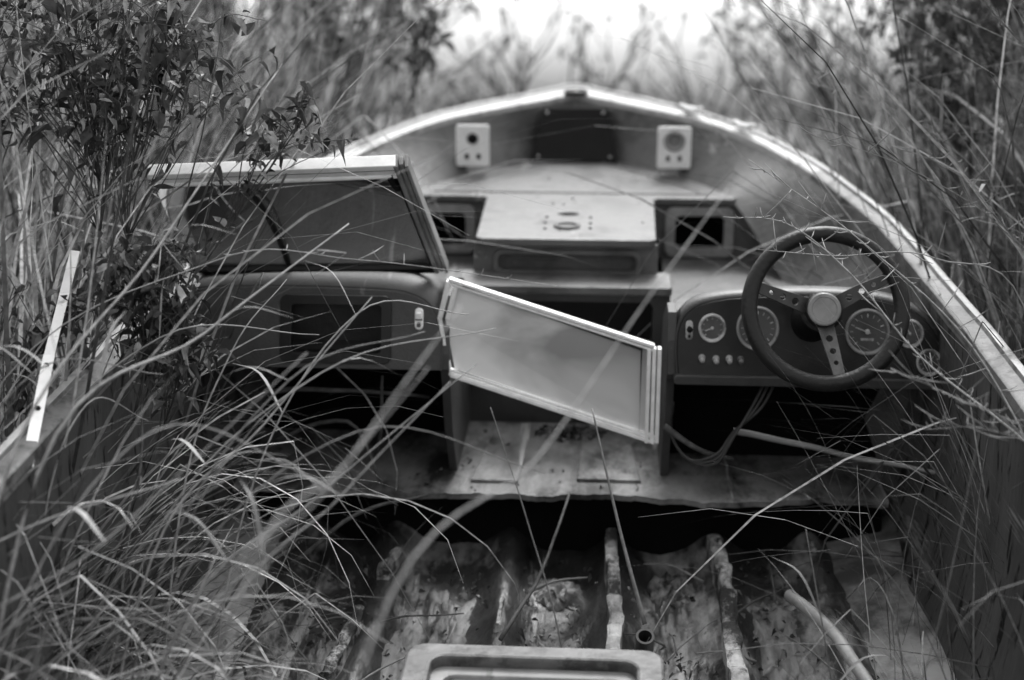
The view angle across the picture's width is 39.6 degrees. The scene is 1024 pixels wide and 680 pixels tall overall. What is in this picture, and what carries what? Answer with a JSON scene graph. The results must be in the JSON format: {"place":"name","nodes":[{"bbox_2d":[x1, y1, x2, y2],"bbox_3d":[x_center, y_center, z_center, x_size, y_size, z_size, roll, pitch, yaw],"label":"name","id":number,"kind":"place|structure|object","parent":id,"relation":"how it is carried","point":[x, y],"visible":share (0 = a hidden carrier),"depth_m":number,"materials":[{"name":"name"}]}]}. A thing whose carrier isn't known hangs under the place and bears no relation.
{"place":"outdoors","nodes":[
{"label":"outdoors","id":0,"kind":"place"},
{"bbox_2d":[6,115,1016,220],"bbox_3d":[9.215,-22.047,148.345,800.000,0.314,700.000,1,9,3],"label":"ground","id":1,"kind":"structure","parent":0,"point":[760,126],"depth_m":129.71,"materials":[{"name":"soil"}]},
{"bbox_2d":[0,347,163,407],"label":"grass stalk","id":2,"kind":"object","parent":1,"relation":"on","point":[20,384],"depth_m":2.38,"materials":[{"name":"grey plant"}]},
{"bbox_2d":[0,478,181,541],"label":"grass stalk","id":3,"kind":"object","parent":1,"relation":"on","point":[24,529],"depth_m":2.21,"materials":[{"name":"grey plant"}]},
{"bbox_2d":[0,227,241,608],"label":"leafy shrub","id":4,"kind":"object","parent":1,"relation":"on","point":[128,270],"visible":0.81,"depth_m":2.71,"materials":[{"name":"black plant"}]},
{"bbox_2d":[0,65,280,497],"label":"grass stalk","id":5,"kind":"object","parent":1,"relation":"on","point":[7,470],"depth_m":2.33,"materials":[{"name":"grey plant"}]},
{"bbox_2d":[0,352,306,607],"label":"grass stalk","id":6,"kind":"object","parent":1,"relation":"on","point":[88,520],"depth_m":2.04,"materials":[{"name":"grey plant"}]},
{"bbox_2d":[0,424,322,656],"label":"grass stalk","id":7,"kind":"object","parent":1,"relation":"on","point":[62,527],"depth_m":2.10,"materials":[{"name":"grey plant"}]},
{"bbox_2d":[5,272,318,402],"bbox_3d":[-0.737,0.445,2.713,0.751,1.169,0.061,-1,9,-13],"label":"grass stalk","id":8,"kind":"object","parent":1,"relation":"on","point":[97,380],"depth_m":2.63,"materials":[{"name":"grey plant"}]},
{"bbox_2d":[0,223,348,635],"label":"grass stalk","id":9,"kind":"object","parent":1,"relation":"on","point":[38,472],"depth_m":2.26,"materials":[{"name":"grey plant"}]},
{"bbox_2d":[0,0,358,418],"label":"leafy shrub","id":10,"kind":"object","parent":1,"relation":"on","point":[99,104],"visible":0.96,"depth_m":2.87,"materials":[{"name":"black plant"}]},
{"bbox_2d":[1,0,361,205],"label":"bare shrub","id":11,"kind":"object","parent":1,"relation":"on","point":[183,6],"visible":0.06,"depth_m":8.25,"materials":[{"name":"grey plant"}]},
{"bbox_2d":[0,244,556,386],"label":"grass stalk","id":12,"kind":"object","parent":1,"relation":"on","point":[227,255],"depth_m":2.60,"materials":[{"name":"grey plant"}]},
{"bbox_2d":[118,0,457,160],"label":"leafy shrub","id":13,"kind":"object","parent":1,"relation":"on","point":[426,27],"visible":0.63,"depth_m":5.63,"materials":[{"name":"grey plant"}]},
{"bbox_2d":[116,0,513,157],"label":"bare shrub","id":14,"kind":"object","parent":1,"relation":"on","point":[445,13],"visible":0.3,"depth_m":8.44,"materials":[{"name":"grey plant"}]},
{"bbox_2d":[236,0,657,142],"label":"bare shrub","id":15,"kind":"object","parent":1,"relation":"on","point":[405,53],"visible":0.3,"depth_m":8.83,"materials":[{"name":"grey plant"}]},
{"bbox_2d":[0,83,1023,679],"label":"boat","id":16,"kind":"object","parent":1,"relation":"on","point":[678,365],"visible":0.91,"depth_m":3.36,"materials":[{"name":"plastic"}]},
{"bbox_2d":[26,250,79,466],"bbox_3d":[-0.846,0.020,2.606,0.029,0.329,0.454,0,9,-6],"label":"metal strip","id":17,"kind":"object","parent":16,"relation":"on","point":[35,425],"visible":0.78,"depth_m":2.62,"materials":[{"name":"white metal"}]},
{"bbox_2d":[45,397,148,516],"bbox_3d":[-0.785,0.576,2.588,0.023,0.948,0.363,7,11,35],"label":"grass stalk","id":18,"kind":"object","parent":16,"relation":"on","point":[54,470],"depth_m":2.50,"materials":[{"name":"grey plant"}]},
{"bbox_2d":[74,478,227,679],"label":"grass stalk","id":19,"kind":"object","parent":16,"relation":"on","point":[94,620],"depth_m":2.08,"materials":[{"name":"grey plant"}]},
{"bbox_2d":[162,279,286,673],"bbox_3d":[-0.557,0.463,2.702,0.344,1.139,0.018,-8,12,-43],"label":"grass stalk","id":20,"kind":"object","parent":16,"relation":"on","point":[175,545],"depth_m":2.63,"materials":[{"name":"grey plant"}]},
{"bbox_2d":[118,297,371,678],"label":"grass stalk","id":21,"kind":"object","parent":16,"relation":"on","point":[172,516],"depth_m":2.44,"materials":[{"name":"grey plant"}]},
{"bbox_2d":[131,331,424,679],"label":"grass stalk","id":22,"kind":"object","parent":16,"relation":"on","point":[189,507],"depth_m":2.35,"materials":[{"name":"grey plant"}]},
{"bbox_2d":[107,328,495,678],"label":"grass stalk","id":23,"kind":"object","parent":16,"relation":"on","point":[190,446],"depth_m":2.46,"materials":[{"name":"grey plant"}]},
{"bbox_2d":[200,367,428,679],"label":"grass stalk","id":24,"kind":"object","parent":16,"relation":"on","point":[237,567],"depth_m":1.61,"materials":[{"name":"grey plant"}]},
{"bbox_2d":[156,363,476,679],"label":"grass stalk","id":25,"kind":"object","parent":16,"relation":"on","point":[216,572],"depth_m":2.23,"materials":[{"name":"grey plant"}]},
{"bbox_2d":[273,419,380,481],"bbox_3d":[-0.449,0.259,3.439,0.294,0.145,0.014,4,10,20],"label":"grass blade","id":26,"kind":"object","parent":16,"relation":"on","point":[310,425],"visible":0.91,"depth_m":3.42,"materials":[{"name":"plant"}]},
{"bbox_2d":[308,616,348,629],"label":"stick","id":27,"kind":"object","parent":16,"relation":"on","point":[319,623],"visible":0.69,"depth_m":3.12,"materials":[{"name":"wood"}]},
{"bbox_2d":[207,381,450,679],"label":"grass stalk","id":28,"kind":"object","parent":16,"relation":"on","point":[257,518],"depth_m":2.13,"materials":[{"name":"grey plant"}]},
{"bbox_2d":[249,387,429,398],"bbox_3d":[-0.418,0.130,3.442,0.439,0.038,0.064,0,9,-4],"label":"stick","id":29,"kind":"object","parent":16,"relation":"on","point":[314,389],"visible":0.84,"depth_m":3.43,"materials":[{"name":"plant"}]},
{"bbox_2d":[220,306,460,679],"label":"grass stalk","id":30,"kind":"object","parent":16,"relation":"on","point":[277,518],"depth_m":1.55,"materials":[{"name":"grey plant"}]},
{"bbox_2d":[212,263,468,679],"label":"grass stalk","id":31,"kind":"object","parent":16,"relation":"on","point":[263,455],"depth_m":2.63,"materials":[{"name":"grey plant"}]},
{"bbox_2d":[137,426,544,679],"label":"grass stalk","id":32,"kind":"object","parent":16,"relation":"on","point":[202,549],"depth_m":2.27,"materials":[{"name":"grey plant"}]},
{"bbox_2d":[312,612,400,618],"bbox_3d":[-0.344,0.611,3.149,0.194,0.018,0.005,0,9,-4],"label":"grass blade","id":33,"kind":"object","parent":16,"relation":"on","point":[346,613],"visible":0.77,"depth_m":3.14,"materials":[{"name":"grey plant"}]},
{"bbox_2d":[291,493,428,565],"bbox_3d":[-0.346,0.440,3.285,0.329,0.143,0.034,-3,10,-20],"label":"grass blade","id":34,"kind":"object","parent":16,"relation":"on","point":[307,552],"visible":0.95,"depth_m":3.25,"materials":[{"name":"plant"}]},
{"bbox_2d":[374,375,383,457],"bbox_3d":[-0.324,0.191,3.478,0.014,0.249,0.201,-1,9,-11],"label":"grass blade","id":35,"kind":"object","parent":16,"relation":"on","point":[376,450],"visible":0.82,"depth_m":3.44,"materials":[{"name":"grey plant"}]},
{"bbox_2d":[361,657,404,679],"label":"stick","id":36,"kind":"object","parent":16,"relation":"on","point":[379,669],"visible":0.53,"depth_m":2.92,"materials":[{"name":"grey wood"}]},
{"bbox_2d":[382,613,463,621],"bbox_3d":[-0.233,0.623,3.134,0.254,0.047,0.006,0,9,-1],"label":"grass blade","id":37,"kind":"object","parent":16,"relation":"on","point":[388,619],"visible":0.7,"depth_m":3.13,"materials":[{"name":"grey plant"}]},
{"bbox_2d":[399,643,664,679],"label":"bench","id":38,"kind":"object","parent":16,"relation":"on","point":[428,661],"visible":1,"depth_m":2.50,"materials":[{"name":"fiberglass"}]},
{"bbox_2d":[498,492,570,640],"bbox_3d":[0.070,0.494,3.164,0.036,0.187,0.520,4,9,18],"label":"stick","id":39,"kind":"object","parent":16,"relation":"on","point":[514,616],"visible":0.98,"depth_m":3.06,"materials":[{"name":"grey plant"}]},
{"bbox_2d":[360,189,727,679],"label":"grass stalk","id":40,"kind":"object","parent":16,"relation":"on","point":[420,549],"depth_m":1.74,"materials":[{"name":"grey plant"}]},
{"bbox_2d":[223,163,878,679],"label":"leaf litter","id":41,"kind":"object","parent":16,"relation":"on","point":[569,433],"visible":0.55,"depth_m":3.28,"materials":[{"name":"grey plant"}]},
{"bbox_2d":[526,577,587,593],"bbox_3d":[0.105,0.568,3.291,0.150,0.033,0.012,-2,9,-16],"label":"stick","id":42,"kind":"object","parent":16,"relation":"on","point":[551,582],"visible":0.88,"depth_m":3.28,"materials":[{"name":"grey wood"}]},
{"bbox_2d":[635,628,653,651],"bbox_3d":[0.275,0.652,2.962,0.038,0.133,0.095,1,18,3],"label":"pipe","id":43,"kind":"object","parent":16,"relation":"in","point":[643,635],"visible":0.55,"depth_m":2.92,"materials":[{"name":"metal"}]},
{"bbox_2d":[591,409,646,624],"bbox_3d":[0.223,0.370,3.020,0.012,0.412,0.248,-4,10,-26],"label":"grass stalk","id":44,"kind":"object","parent":43,"relation":"in","point":[640,607],"depth_m":3.00,"materials":[{"name":"grey plant"}]},
{"bbox_2d":[623,633,665,645],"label":"stick","id":45,"kind":"object","parent":16,"relation":"on","point":[635,634],"visible":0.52,"depth_m":3.05,"materials":[{"name":"grey wood"}]},
{"bbox_2d":[643,563,703,582],"bbox_3d":[0.380,0.545,3.360,0.159,0.030,0.009,6,11,33],"label":"stick","id":46,"kind":"object","parent":16,"relation":"on","point":[689,574],"visible":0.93,"depth_m":3.35,"materials":[{"name":"grey wood"}]},
{"bbox_2d":[669,634,677,655],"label":"stick","id":47,"kind":"object","parent":16,"relation":"on","point":[674,645],"visible":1,"depth_m":3.01,"materials":[{"name":"grey wood"}]},
{"bbox_2d":[667,618,717,661],"bbox_3d":[0.397,0.643,3.064,0.007,0.040,0.225,8,11,38],"label":"stick","id":48,"kind":"object","parent":16,"relation":"on","point":[678,648],"visible":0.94,"depth_m":3.04,"materials":[{"name":"grey wood"}]},
{"bbox_2d":[662,424,733,460],"bbox_3d":[0.436,0.241,3.329,0.170,0.089,0.032,1,9,0],"label":"cable","id":49,"kind":"object","parent":16,"relation":"on","point":[675,434],"visible":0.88,"depth_m":3.32,"materials":[{"name":"grey rubber"}]},
{"bbox_2d":[696,651,756,662],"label":"stick","id":50,"kind":"object","parent":16,"relation":"on","point":[751,660],"visible":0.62,"depth_m":2.98,"materials":[{"name":"grey wood"}]},
{"bbox_2d":[738,588,786,612],"bbox_3d":[0.543,0.600,3.196,0.228,0.044,0.011,-7,12,-39],"label":"stick","id":51,"kind":"object","parent":16,"relation":"on","point":[751,603],"visible":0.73,"depth_m":3.19,"materials":[{"name":"grey wood"}]},
{"bbox_2d":[769,560,775,601],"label":"stick","id":52,"kind":"object","parent":16,"relation":"on","point":[774,591],"visible":0.96,"depth_m":3.26,"materials":[{"name":"grey wood"}]},
{"bbox_2d":[775,629,831,669],"bbox_3d":[0.627,0.667,2.989,0.006,0.051,0.226,-5,11,-31],"label":"stick","id":53,"kind":"object","parent":16,"relation":"on","point":[818,657],"visible":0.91,"depth_m":2.99,"materials":[{"name":"grey wood"}]},
{"bbox_2d":[784,589,872,679],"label":"hose","id":54,"kind":"object","parent":16,"relation":"in","point":[858,670],"visible":0.91,"depth_m":2.85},
{"bbox_2d":[733,428,934,473],"bbox_3d":[0.779,0.258,3.304,0.542,0.060,0.048,5,10,25],"label":"stick","id":55,"kind":"object","parent":16,"relation":"on","point":[753,434],"visible":0.72,"depth_m":3.34,"materials":[{"name":"grey wood"}]},
{"bbox_2d":[748,159,1023,435],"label":"twig","id":56,"kind":"object","parent":16,"relation":"on","point":[909,281],"depth_m":2.66,"materials":[{"name":"grey plant"}]},
{"bbox_2d":[0,0,1023,679],"bbox_3d":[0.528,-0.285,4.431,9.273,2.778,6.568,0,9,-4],"label":"reed grass","id":57,"kind":"structure","parent":1,"relation":"on","point":[36,254],"depth_m":3.43,"materials":[{"name":"grey plant"}]},
{"bbox_2d":[3,349,1023,679],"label":"arching grass","id":58,"kind":"structure","parent":1,"relation":"on","point":[205,599],"depth_m":2.74,"materials":[{"name":"grey plant"}]},
{"bbox_2d":[490,407,561,647],"bbox_3d":[0.058,0.587,2.616,0.212,0.933,0.008,3,9,13],"label":"grass stalk","id":59,"kind":"object","parent":1,"relation":"on","point":[533,541],"depth_m":2.58,"materials":[{"name":"grey plant"}]},
{"bbox_2d":[418,0,687,109],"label":"bare shrub","id":60,"kind":"object","parent":1,"relation":"on","point":[580,52],"visible":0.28,"depth_m":9.49,"materials":[{"name":"grey plant"}]},
{"bbox_2d":[432,4,774,128],"bbox_3d":[0.537,-1.031,8.956,2.130,2.164,1.334,1,9,3],"label":"bare shrub","id":61,"kind":"object","parent":1,"relation":"on","point":[519,86],"visible":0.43,"depth_m":9.03,"materials":[{"name":"grey plant"}]},
{"bbox_2d":[623,0,903,170],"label":"bare shrub","id":62,"kind":"object","parent":1,"relation":"on","point":[728,30],"visible":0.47,"depth_m":9.04,"materials":[{"name":"grey plant"}]},
{"bbox_2d":[649,0,918,186],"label":"bare shrub","id":63,"kind":"object","parent":1,"relation":"on","point":[770,56],"visible":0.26,"depth_m":9.64,"materials":[{"name":"grey plant"}]},
{"bbox_2d":[773,529,888,679],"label":"grass stalk","id":64,"kind":"object","parent":1,"relation":"on","point":[856,662],"depth_m":2.56,"materials":[{"name":"grey plant"}]},
{"bbox_2d":[701,0,1023,226],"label":"bare shrub","id":65,"kind":"object","parent":1,"relation":"on","point":[760,85],"visible":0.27,"depth_m":8.94,"materials":[{"name":"grey plant"}]},
{"bbox_2d":[724,191,1023,439],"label":"twig","id":66,"kind":"object","parent":1,"relation":"on","point":[934,369],"depth_m":2.66,"materials":[{"name":"grey plant"}]},
{"bbox_2d":[758,221,1023,307],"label":"grass stalk","id":67,"kind":"object","parent":1,"relation":"on","point":[945,261],"depth_m":2.78,"materials":[{"name":"grey plant"}]},
{"bbox_2d":[763,0,1023,226],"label":"bare shrub","id":68,"kind":"object","parent":1,"relation":"on","point":[883,18],"visible":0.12,"depth_m":9.26,"materials":[{"name":"grey plant"}]},
{"bbox_2d":[793,59,1018,344],"bbox_3d":[0.986,0.124,3.477,0.624,1.596,0.182,0,9,-2],"label":"grass stalk","id":69,"kind":"object","parent":1,"relation":"on","point":[941,111],"depth_m":3.36,"materials":[{"name":"grey plant"}]},
{"bbox_2d":[798,125,1023,245],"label":"grass stalk","id":70,"kind":"object","parent":1,"relation":"on","point":[929,180],"depth_m":2.85,"materials":[{"name":"grey plant"}]},
{"bbox_2d":[849,0,1023,249],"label":"leafy shrub","id":71,"kind":"object","parent":1,"relation":"on","point":[970,10],"visible":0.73,"depth_m":4.70,"materials":[{"name":"grey plant"}]},
{"bbox_2d":[868,350,1023,438],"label":"twig","id":72,"kind":"object","parent":1,"relation":"on","point":[958,398],"depth_m":2.40,"materials":[{"name":"grey plant"}]},
{"bbox_2d":[875,131,1023,356],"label":"grass stalk","id":73,"kind":"object","parent":1,"relation":"on","point":[981,187],"depth_m":3.13,"materials":[{"name":"grey plant"}]},
{"bbox_2d":[922,395,986,679],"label":"grass stalk","id":74,"kind":"object","parent":1,"relation":"on","point":[954,554],"depth_m":2.30,"materials":[{"name":"grey plant"}]},
{"bbox_2d":[901,405,1023,441],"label":"twig","id":75,"kind":"object","parent":1,"relation":"on","point":[974,426],"depth_m":2.39,"materials":[{"name":"grey plant"}]},
{"bbox_2d":[936,132,1023,271],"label":"grass stalk","id":76,"kind":"object","parent":1,"relation":"on","point":[1003,225],"depth_m":2.73,"materials":[{"name":"grey plant"}]},
{"bbox_2d":[941,2,1023,81],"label":"bare shrub","id":77,"kind":"object","parent":1,"relation":"on","point":[994,36],"visible":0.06,"depth_m":8.02,"materials":[{"name":"grey plant"}]},
{"bbox_2d":[1009,98,1023,134],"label":"leafy shrub","id":78,"kind":"object","parent":1,"relation":"on","point":[1020,125],"visible":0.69,"depth_m":4.02,"materials":[{"name":"grey plant"}]},
{"bbox_2d":[0,0,1023,122],"label":"sky","id":79,"kind":"structure","parent":0,"point":[625,22],"materials":[{"name":"white"}]}
]}

